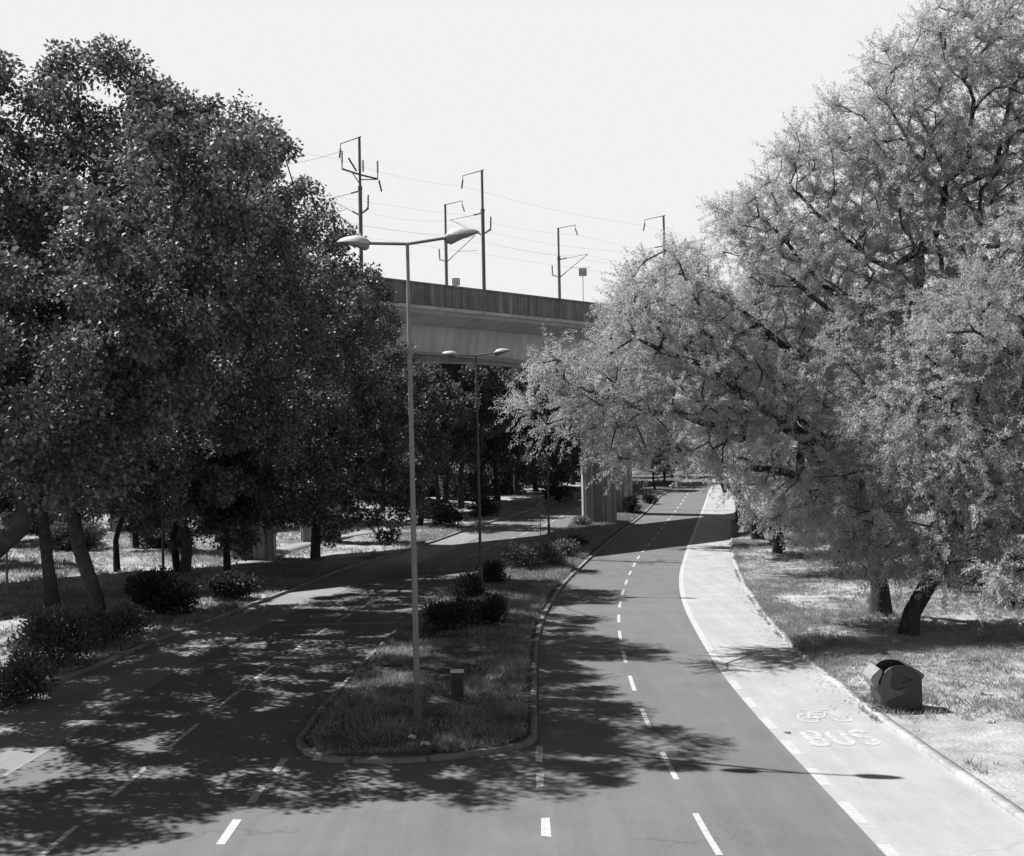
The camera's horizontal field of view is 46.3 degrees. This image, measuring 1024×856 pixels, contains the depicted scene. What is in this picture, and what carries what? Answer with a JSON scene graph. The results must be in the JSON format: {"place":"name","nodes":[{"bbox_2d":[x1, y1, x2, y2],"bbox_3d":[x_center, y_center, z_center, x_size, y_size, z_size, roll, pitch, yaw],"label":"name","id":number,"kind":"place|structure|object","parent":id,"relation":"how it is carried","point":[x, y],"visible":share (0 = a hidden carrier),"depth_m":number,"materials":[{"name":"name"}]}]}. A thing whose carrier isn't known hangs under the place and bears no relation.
{"place":"outdoors","nodes":[
{"label":"outdoors","id":0,"kind":"place"},
{"bbox_2d":[0,463,634,696],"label":"verge","id":1,"kind":"structure","parent":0,"point":[127,560],"depth_m":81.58,"materials":[{"name":"plant"}]},
{"bbox_2d":[0,512,11,597],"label":"park lamp","id":2,"kind":"object","parent":1,"relation":"on","point":[2,516],"visible":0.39,"depth_m":61.77,"materials":[{"name":"metal"}]},
{"bbox_2d":[0,475,23,512],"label":"thicket","id":3,"kind":"object","parent":1,"relation":"on","point":[7,498],"visible":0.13,"depth_m":121.01,"materials":[{"name":"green plant"}]},
{"bbox_2d":[0,645,59,707],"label":"shrub","id":4,"kind":"object","parent":1,"relation":"on","point":[18,677],"visible":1,"depth_m":35.28,"materials":[{"name":"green plant"}]},
{"bbox_2d":[1,504,98,534],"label":"thicket","id":5,"kind":"object","parent":1,"relation":"on","point":[34,528],"visible":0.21,"depth_m":102.05,"materials":[{"name":"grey plant"}]},
{"bbox_2d":[0,601,103,669],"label":"shrub","id":6,"kind":"object","parent":1,"relation":"on","point":[46,629],"visible":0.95,"depth_m":41.14,"materials":[{"name":"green plant"}]},
{"bbox_2d":[37,520,106,551],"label":"thicket","id":7,"kind":"object","parent":1,"relation":"on","point":[60,538],"visible":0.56,"depth_m":88.84,"materials":[{"name":"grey plant"}]},
{"bbox_2d":[0,122,175,610],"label":"plane tree","id":8,"kind":"object","parent":1,"relation":"on","point":[50,592],"depth_m":56.75,"materials":[{"name":"grey plant"}]},
{"bbox_2d":[56,459,168,571],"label":"broadleaf tree","id":9,"kind":"object","parent":1,"relation":"on","point":[116,559],"visible":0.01,"depth_m":75.44,"materials":[{"name":"grey plant"}]},
{"bbox_2d":[72,602,154,650],"bbox_3d":[-15.496,7.588,46.103,3.075,1.802,3.163,-1,-1,0],"label":"shrub","id":10,"kind":"object","parent":1,"relation":"on","point":[118,622],"visible":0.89,"depth_m":45.82,"materials":[{"name":"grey plant"}]},
{"bbox_2d":[106,502,172,532],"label":"thicket","id":11,"kind":"object","parent":1,"relation":"on","point":[127,525],"visible":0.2,"depth_m":103.65,"materials":[{"name":"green plant"}]},
{"bbox_2d":[128,488,158,547],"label":"broadleaf tree","id":12,"kind":"object","parent":1,"relation":"on","point":[135,539],"depth_m":91.62,"materials":[{"name":"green plant"}]},
{"bbox_2d":[128,525,194,548],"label":"thicket","id":13,"kind":"object","parent":1,"relation":"on","point":[150,541],"visible":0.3,"depth_m":90.98,"materials":[{"name":"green plant"}]},
{"bbox_2d":[158,454,164,571],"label":"lamp pole","id":14,"kind":"object","parent":1,"relation":"on","point":[162,534],"visible":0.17,"depth_m":73.82,"materials":[{"name":"metal"}]},
{"bbox_2d":[123,564,202,615],"bbox_3d":[-16.178,7.538,55.334,3.542,2.507,3.165,-1,-2,-22],"label":"shrub","id":15,"kind":"object","parent":1,"relation":"on","point":[159,593],"visible":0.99,"depth_m":54.79,"materials":[{"name":"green plant"}]},
{"bbox_2d":[0,31,334,557],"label":"plane tree","id":16,"kind":"object","parent":1,"relation":"on","point":[58,411],"visible":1,"depth_m":33.73,"materials":[{"name":"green plant"}]},
{"bbox_2d":[136,421,245,571],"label":"broadleaf tree","id":17,"kind":"object","parent":1,"relation":"on","point":[176,557],"visible":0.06,"depth_m":74.95,"materials":[{"name":"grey plant"}]},
{"bbox_2d":[10,73,372,616],"bbox_3d":[-16.079,-2.760,54.218,19.001,22.830,20.880,-1,-1,0],"label":"plane tree","id":18,"kind":"object","parent":1,"relation":"on","point":[258,409],"visible":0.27,"depth_m":52.29,"materials":[{"name":"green plant"}]},
{"bbox_2d":[195,568,263,598],"bbox_3d":[-14.375,8.005,61.210,3.396,1.695,3.424,-1,-1,0],"label":"shrub","id":19,"kind":"object","parent":1,"relation":"on","point":[226,584],"visible":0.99,"depth_m":60.53,"materials":[{"name":"grey plant"}]},
{"bbox_2d":[176,428,293,570],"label":"broadleaf tree","id":20,"kind":"object","parent":1,"relation":"on","point":[249,516],"visible":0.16,"depth_m":75.29,"materials":[{"name":"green plant"}]},
{"bbox_2d":[132,160,405,575],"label":"plane tree","id":21,"kind":"object","parent":1,"relation":"on","point":[341,396],"visible":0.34,"depth_m":69.91,"materials":[{"name":"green plant"}]},
{"bbox_2d":[0,493,545,647],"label":"footpath","id":22,"kind":"structure","parent":1,"relation":"on","point":[113,604],"depth_m":82.61,"materials":[{"name":"grey concrete"}]},
{"bbox_2d":[195,261,432,564],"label":"plane tree","id":23,"kind":"object","parent":1,"relation":"on","point":[388,436],"visible":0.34,"depth_m":80.08,"materials":[{"name":"grey plant"}]},
{"bbox_2d":[293,479,363,510],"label":"thicket","id":24,"kind":"object","parent":1,"relation":"on","point":[353,500],"visible":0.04,"depth_m":130.40,"materials":[{"name":"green plant"}]},
{"bbox_2d":[348,363,420,511],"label":"broadleaf tree","id":25,"kind":"object","parent":1,"relation":"on","point":[381,485],"visible":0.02,"depth_m":126.48,"materials":[{"name":"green plant"}]},
{"bbox_2d":[374,466,433,506],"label":"thicket","id":26,"kind":"object","parent":1,"relation":"on","point":[424,489],"visible":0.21,"depth_m":135.44,"materials":[{"name":"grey plant"}]},
{"bbox_2d":[367,363,470,525],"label":"broadleaf tree","id":27,"kind":"object","parent":1,"relation":"on","point":[427,429],"visible":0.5,"depth_m":112.21,"materials":[{"name":"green plant"}]},
{"bbox_2d":[416,495,465,526],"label":"shrub","id":28,"kind":"object","parent":1,"relation":"on","point":[440,511],"visible":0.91,"depth_m":110.30,"materials":[{"name":"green plant"}]},
{"bbox_2d":[401,367,488,498],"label":"broadleaf tree","id":29,"kind":"object","parent":1,"relation":"on","point":[457,436],"visible":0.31,"depth_m":126.14,"materials":[{"name":"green plant"}]},
{"bbox_2d":[413,363,489,501],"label":"broadleaf tree","id":30,"kind":"object","parent":1,"relation":"on","point":[445,493],"visible":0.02,"depth_m":140.35,"materials":[{"name":"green plant"}]},
{"bbox_2d":[438,468,499,500],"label":"thicket","id":31,"kind":"object","parent":1,"relation":"on","point":[469,476],"visible":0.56,"depth_m":144.11,"materials":[{"name":"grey plant"}]},
{"bbox_2d":[422,363,516,508],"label":"broadleaf tree","id":32,"kind":"object","parent":1,"relation":"on","point":[468,378],"visible":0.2,"depth_m":131.50,"materials":[{"name":"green plant"}]},
{"bbox_2d":[468,494,500,516],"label":"shrub","id":33,"kind":"object","parent":1,"relation":"on","point":[488,506],"visible":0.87,"depth_m":122.18,"materials":[{"name":"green plant"}]},
{"bbox_2d":[451,371,534,498],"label":"broadleaf tree","id":34,"kind":"object","parent":1,"relation":"on","point":[518,450],"visible":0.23,"depth_m":141.14,"materials":[{"name":"grey plant"}]},
{"bbox_2d":[467,366,544,500],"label":"broadleaf tree","id":35,"kind":"object","parent":1,"relation":"on","point":[514,375],"visible":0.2,"depth_m":144.58,"materials":[{"name":"grey plant"}]},
{"bbox_2d":[473,457,545,493],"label":"thicket","id":36,"kind":"object","parent":1,"relation":"on","point":[506,480],"visible":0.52,"depth_m":154.38,"materials":[{"name":"grey plant"}]},
{"bbox_2d":[492,366,565,495],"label":"broadleaf tree","id":37,"kind":"object","parent":1,"relation":"on","point":[515,481],"visible":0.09,"depth_m":152.17,"materials":[{"name":"grey plant"}]},
{"bbox_2d":[511,367,579,491],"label":"broadleaf tree","id":38,"kind":"object","parent":1,"relation":"on","point":[543,452],"visible":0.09,"depth_m":157.07,"materials":[{"name":"grey plant"}]},
{"bbox_2d":[519,450,574,487],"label":"thicket","id":39,"kind":"object","parent":1,"relation":"on","point":[560,473],"visible":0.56,"depth_m":165.54,"materials":[{"name":"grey plant"}]},
{"bbox_2d":[528,371,580,484],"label":"broadleaf tree","id":40,"kind":"object","parent":1,"relation":"on","point":[576,449],"visible":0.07,"depth_m":165.06,"materials":[{"name":"grey plant"}]},
{"bbox_2d":[539,483,577,501],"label":"shrub","id":41,"kind":"object","parent":1,"relation":"on","point":[560,491],"visible":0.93,"depth_m":142.23,"materials":[{"name":"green plant"}]},
{"bbox_2d":[549,381,577,484],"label":"broadleaf tree","id":42,"kind":"object","parent":1,"relation":"on","point":[573,480],"depth_m":172.11,"materials":[{"name":"grey plant"}]},
{"bbox_2d":[561,448,580,482],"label":"thicket","id":43,"kind":"object","parent":1,"relation":"on","point":[578,466],"visible":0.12,"depth_m":179.96,"materials":[{"name":"grey plant"}]},
{"bbox_2d":[0,464,885,855],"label":"road","id":44,"kind":"structure","parent":0,"point":[746,784],"depth_m":27.74,"materials":[{"name":"grey asphalt"}]},
{"bbox_2d":[0,519,509,779],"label":"lane marking","id":45,"kind":"object","parent":44,"relation":"on","point":[49,748],"visible":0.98,"depth_m":37.38,"materials":[{"name":"white paint"}]},
{"bbox_2d":[38,509,576,855],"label":"lane marking","id":46,"kind":"object","parent":44,"relation":"on","point":[73,828],"visible":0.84,"depth_m":30.44,"materials":[{"name":"paint"}]},
{"bbox_2d":[0,468,644,776],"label":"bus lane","id":47,"kind":"structure","parent":44,"relation":"on","point":[27,734],"depth_m":41.34,"materials":[{"name":"grey asphalt"}]},
{"bbox_2d":[197,539,518,665],"bbox_3d":[-4.905,8.685,70.112,6.452,0.383,57.857,-1,-1,7],"label":"road marking","id":48,"kind":"object","parent":44,"relation":"on","point":[332,624],"visible":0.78,"depth_m":46.95,"materials":[{"name":"paint"}]},
{"bbox_2d":[216,746,550,843],"bbox_3d":[-2.385,7.665,24.413,6.262,0.001,9.391,-1,-1,0],"label":"lane marking","id":49,"kind":"object","parent":44,"relation":"on","point":[259,789],"visible":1,"depth_m":25.04,"materials":[{"name":"paint"}]},
{"bbox_2d":[3,536,873,731],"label":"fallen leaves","id":50,"kind":"object","parent":44,"relation":"on","point":[541,638],"visible":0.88,"depth_m":46.30,"materials":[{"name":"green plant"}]},
{"bbox_2d":[296,470,694,763],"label":"kerb","id":51,"kind":"structure","parent":44,"relation":"on","point":[305,749],"depth_m":29.75,"materials":[{"name":"concrete"}]},
{"bbox_2d":[303,467,695,756],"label":"median","id":52,"kind":"object","parent":44,"relation":"on","point":[662,488],"visible":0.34,"depth_m":37.24,"materials":[{"name":"plant"}]},
{"bbox_2d":[337,228,479,726],"bbox_3d":[-2.554,1.483,30.788,3.880,13.102,0.408,-2,-2,14],"label":"street lamp","id":53,"kind":"object","parent":52,"relation":"on","point":[452,236],"visible":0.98,"depth_m":30.72,"materials":[{"name":"metal"}]},
{"bbox_2d":[421,592,481,633],"bbox_3d":[-2.395,7.390,47.542,2.443,1.761,2.402,-1,-1,0],"label":"shrub","id":54,"kind":"object","parent":52,"relation":"on","point":[451,613],"visible":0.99,"depth_m":47.18,"materials":[{"name":"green plant"}]},
{"bbox_2d":[450,669,463,697],"bbox_3d":[-1.562,7.408,34.323,0.380,0.960,0.300,-1,-1,0],"label":"marker box","id":55,"kind":"object","parent":52,"relation":"on","point":[457,686],"visible":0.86,"depth_m":34.18,"materials":[{"name":"concrete"}]},
{"bbox_2d":[453,679,461,697],"bbox_3d":[-1.561,7.434,34.183,0.260,0.540,0.015,-1,-1,0],"label":"door","id":56,"kind":"structure","parent":55,"relation":"in","point":[457,683],"depth_m":34.17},
{"bbox_2d":[447,571,488,598],"bbox_3d":[-2.127,7.764,58.449,2.004,1.737,2.213,0,-2,-24],"label":"shrub","id":57,"kind":"object","parent":52,"relation":"on","point":[470,585],"visible":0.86,"depth_m":58.05,"materials":[{"name":"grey plant"}]},
{"bbox_2d":[306,513,638,753],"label":"grass","id":58,"kind":"structure","parent":52,"relation":"on","point":[503,644],"depth_m":36.52,"materials":[{"name":"plant"}]},
{"bbox_2d":[441,348,510,582],"bbox_3d":[-1.781,2.341,63.679,3.880,13.032,0.408,-2,-2,14],"label":"street lamp","id":59,"kind":"object","parent":52,"relation":"on","point":[497,352],"visible":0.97,"depth_m":63.63,"materials":[{"name":"metal"}]},
{"bbox_2d":[470,591,510,626],"bbox_3d":[-0.938,7.447,48.708,1.821,1.648,1.667,-1,-2,-15],"label":"shrub","id":60,"kind":"object","parent":52,"relation":"on","point":[493,610],"visible":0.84,"depth_m":48.50,"materials":[{"name":"black plant"}]},
{"bbox_2d":[476,560,510,584],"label":"shrub","id":61,"kind":"object","parent":52,"relation":"on","point":[492,572],"visible":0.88,"depth_m":65.08,"materials":[{"name":"black plant"}]},
{"bbox_2d":[498,539,546,569],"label":"shrub","id":62,"kind":"object","parent":52,"relation":"on","point":[518,553],"visible":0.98,"depth_m":72.58,"materials":[{"name":"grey plant"}]},
{"bbox_2d":[523,384,561,535],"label":"street lamp","id":63,"kind":"object","parent":52,"relation":"on","point":[548,525],"visible":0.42,"depth_m":97.18,"materials":[{"name":"metal"}]},
{"bbox_2d":[534,542,567,566],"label":"shrub","id":64,"kind":"object","parent":52,"relation":"on","point":[554,559],"visible":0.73,"depth_m":74.83,"materials":[{"name":"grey plant"}]},
{"bbox_2d":[551,537,580,555],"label":"shrub","id":65,"kind":"object","parent":52,"relation":"on","point":[564,545],"visible":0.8,"depth_m":80.41,"materials":[{"name":"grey plant"}]},
{"bbox_2d":[564,534,589,545],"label":"shrub","id":66,"kind":"object","parent":52,"relation":"on","point":[576,538],"visible":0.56,"depth_m":88.84,"materials":[{"name":"black plant"}]},
{"bbox_2d":[569,515,592,524],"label":"shrub","id":67,"kind":"object","parent":52,"relation":"on","point":[578,519],"visible":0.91,"depth_m":107.92,"materials":[{"name":"grey plant"}]},
{"bbox_2d":[620,495,642,513],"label":"shrub","id":68,"kind":"object","parent":52,"relation":"on","point":[631,502],"visible":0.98,"depth_m":122.97,"materials":[{"name":"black plant"}]},
{"bbox_2d":[642,492,659,503],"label":"shrub","id":69,"kind":"object","parent":52,"relation":"on","point":[649,498],"visible":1,"depth_m":136.11,"materials":[{"name":"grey plant"}]},
{"bbox_2d":[634,428,678,488],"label":"broadleaf tree","id":70,"kind":"object","parent":52,"relation":"on","point":[659,461],"visible":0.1,"depth_m":157.57,"materials":[{"name":"grey plant"}]},
{"bbox_2d":[135,543,881,725],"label":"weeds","id":71,"kind":"object","parent":44,"relation":"on","point":[876,719],"visible":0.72,"depth_m":50.66,"materials":[{"name":"grey plant"}]},
{"bbox_2d":[617,488,722,854],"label":"lane marking","id":72,"kind":"object","parent":44,"relation":"on","point":[708,836],"visible":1,"depth_m":27.64,"materials":[{"name":"paint"}]},
{"bbox_2d":[683,472,1023,855],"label":"bus lane","id":73,"kind":"structure","parent":44,"relation":"on","point":[901,796],"depth_m":29.59,"materials":[{"name":"asphalt"}]},
{"bbox_2d":[679,477,728,672],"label":"lane marking","id":74,"kind":"object","parent":73,"relation":"on","point":[713,655],"visible":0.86,"depth_m":55.07,"materials":[{"name":"paint"}]},
{"bbox_2d":[722,673,888,843],"bbox_3d":[6.662,7.530,25.930,0.354,0.001,24.853,-1,-1,1],"label":"lane marking","id":75,"kind":"object","parent":73,"relation":"on","point":[871,832],"visible":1,"depth_m":25.19,"materials":[{"name":"paint"}]},
{"bbox_2d":[728,680,899,855],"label":"lane marking","id":76,"kind":"object","parent":73,"relation":"on","point":[852,812],"visible":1,"depth_m":25.82,"materials":[{"name":"paint"}]},
{"bbox_2d":[799,730,831,745],"bbox_3d":[7.447,7.602,29.400,0.530,0.002,1.660,-1,-1,0],"label":"bus lettering","id":77,"kind":"object","parent":73,"relation":"on","point":[808,738],"visible":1,"depth_m":29.35,"materials":[{"name":"paint"}]},
{"bbox_2d":[796,709,851,721],"bbox_3d":[8.235,7.649,31.912,1.404,0.005,1.600,-1,-1,0],"label":"bicycle marking","id":78,"kind":"object","parent":73,"relation":"on","point":[808,714],"visible":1,"depth_m":31.80,"materials":[{"name":"paint"}]},
{"bbox_2d":[822,731,855,745],"bbox_3d":[8.041,7.590,29.340,0.530,0.001,1.540,-1,-1,0],"label":"bus lettering","id":79,"kind":"object","parent":73,"relation":"on","point":[850,740],"visible":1,"depth_m":29.31,"materials":[{"name":"paint"}]},
{"bbox_2d":[848,729,880,744],"bbox_3d":[8.635,7.580,29.401,0.527,0.001,1.646,-1,-1,0],"label":"bus lettering","id":80,"kind":"object","parent":73,"relation":"on","point":[873,739],"visible":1,"depth_m":29.36,"materials":[{"name":"paint"}]},
{"bbox_2d":[0,0,1023,457],"label":"sky","id":81,"kind":"structure","parent":0,"point":[626,111],"materials":[{"name":"white"}]},
{"bbox_2d":[730,454,1023,809],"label":"verge","id":82,"kind":"structure","parent":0,"point":[954,738],"depth_m":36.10,"materials":[{"name":"plant"}]},
{"bbox_2d":[593,379,782,539],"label":"feathery tree","id":83,"kind":"object","parent":82,"relation":"on","point":[754,535],"visible":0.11,"depth_m":90.43,"materials":[{"name":"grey plant"}]},
{"bbox_2d":[488,226,924,616],"bbox_3d":[7.418,-0.173,47.917,18.560,16.569,9.968,-1,-2,-14],"label":"feathery tree","id":84,"kind":"object","parent":82,"relation":"on","point":[722,380],"visible":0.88,"depth_m":46.96,"materials":[{"name":"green plant"}]},
{"bbox_2d":[594,232,948,566],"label":"feathery tree","id":85,"kind":"object","parent":82,"relation":"on","point":[708,274],"visible":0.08,"depth_m":72.67,"materials":[{"name":"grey plant"}]},
{"bbox_2d":[686,402,903,553],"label":"feathery tree","id":86,"kind":"object","parent":82,"relation":"on","point":[777,547],"visible":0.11,"depth_m":80.10,"materials":[{"name":"grey plant"}]},
{"bbox_2d":[686,0,1023,635],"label":"feathery tree","id":87,"kind":"object","parent":82,"relation":"on","point":[967,166],"visible":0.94,"depth_m":47.69,"materials":[{"name":"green plant"}]},
{"bbox_2d":[862,659,923,711],"bbox_3d":[10.255,6.957,32.316,1.423,1.265,1.145,-1,-1,3],"label":"waste bin","id":88,"kind":"object","parent":82,"relation":"on","point":[895,684],"visible":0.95,"depth_m":31.81,"materials":[{"name":"plastic"}]},
{"bbox_2d":[913,525,972,584],"bbox_3d":[22.144,6.398,61.713,3.302,3.520,3.409,-1,-1,0],"label":"shrub","id":89,"kind":"object","parent":82,"relation":"on","point":[931,548],"visible":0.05,"depth_m":61.19,"materials":[{"name":"grey plant"}]},
{"bbox_2d":[900,456,1003,507],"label":"thicket","id":90,"kind":"object","parent":82,"relation":"on","point":[931,496],"visible":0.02,"depth_m":117.20,"materials":[{"name":"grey plant"}]},
{"bbox_2d":[891,169,1023,611],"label":"feathery tree","id":91,"kind":"object","parent":82,"relation":"on","point":[1011,312],"visible":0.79,"depth_m":43.78,"materials":[{"name":"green plant"}]},
{"bbox_2d":[948,359,1007,462],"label":"broadleaf tree","id":92,"kind":"object","parent":82,"relation":"on","point":[979,398],"visible":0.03,"depth_m":125.03,"materials":[{"name":"grey plant"}]},
{"bbox_2d":[936,514,1023,593],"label":"shrub","id":93,"kind":"object","parent":82,"relation":"on","point":[973,579],"visible":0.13,"depth_m":57.07,"materials":[{"name":"grey plant"}]},
{"bbox_2d":[964,477,1023,530],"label":"thicket","id":94,"kind":"object","parent":82,"relation":"on","point":[997,507],"visible":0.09,"depth_m":90.91,"materials":[{"name":"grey plant"}]},
{"bbox_2d":[982,552,1023,607],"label":"shrub","id":95,"kind":"object","parent":82,"relation":"on","point":[1017,594],"visible":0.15,"depth_m":51.00,"materials":[{"name":"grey plant"}]},
{"bbox_3d":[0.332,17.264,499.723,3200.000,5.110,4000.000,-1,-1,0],"label":"ground","id":96,"kind":"structure","parent":0,"visible":0},
{"bbox_2d":[0,469,637,707],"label":"kerb","id":97,"kind":"structure","parent":96,"relation":"on","point":[81,670],"depth_m":54.94,"materials":[{"name":"concrete"}]},
{"bbox_2d":[26,241,1008,559],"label":"viaduct","id":98,"kind":"object","parent":96,"relation":"on","point":[464,319],"visible":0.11,"depth_m":100.83,"materials":[{"name":"concrete"}]},
{"bbox_2d":[328,136,381,272],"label":"catenary mast","id":99,"kind":"object","parent":98,"relation":"on","point":[360,211],"visible":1,"depth_m":88.52,"materials":[{"name":"metal"}]},
{"bbox_2d":[438,200,475,284],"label":"catenary mast","id":100,"kind":"object","parent":98,"relation":"on","point":[446,260],"visible":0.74,"depth_m":110.13,"materials":[{"name":"metal"}]},
{"bbox_2d":[450,169,491,289],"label":"catenary mast","id":101,"kind":"object","parent":98,"relation":"on","point":[482,211],"visible":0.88,"depth_m":97.31,"materials":[{"name":"metal"}]},
{"bbox_2d":[552,225,587,297],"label":"catenary mast","id":102,"kind":"object","parent":98,"relation":"on","point":[559,276],"visible":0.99,"depth_m":120.92,"materials":[{"name":"metal"}]},
{"bbox_2d":[633,215,666,292],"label":"catenary mast","id":103,"kind":"object","parent":98,"relation":"on","point":[663,217],"visible":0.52,"depth_m":114.41,"materials":[{"name":"metal"}]},
{"bbox_2d":[731,482,1023,823],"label":"kerb","id":104,"kind":"structure","parent":96,"relation":"on","point":[1014,810],"depth_m":27.96,"materials":[{"name":"grey concrete"}]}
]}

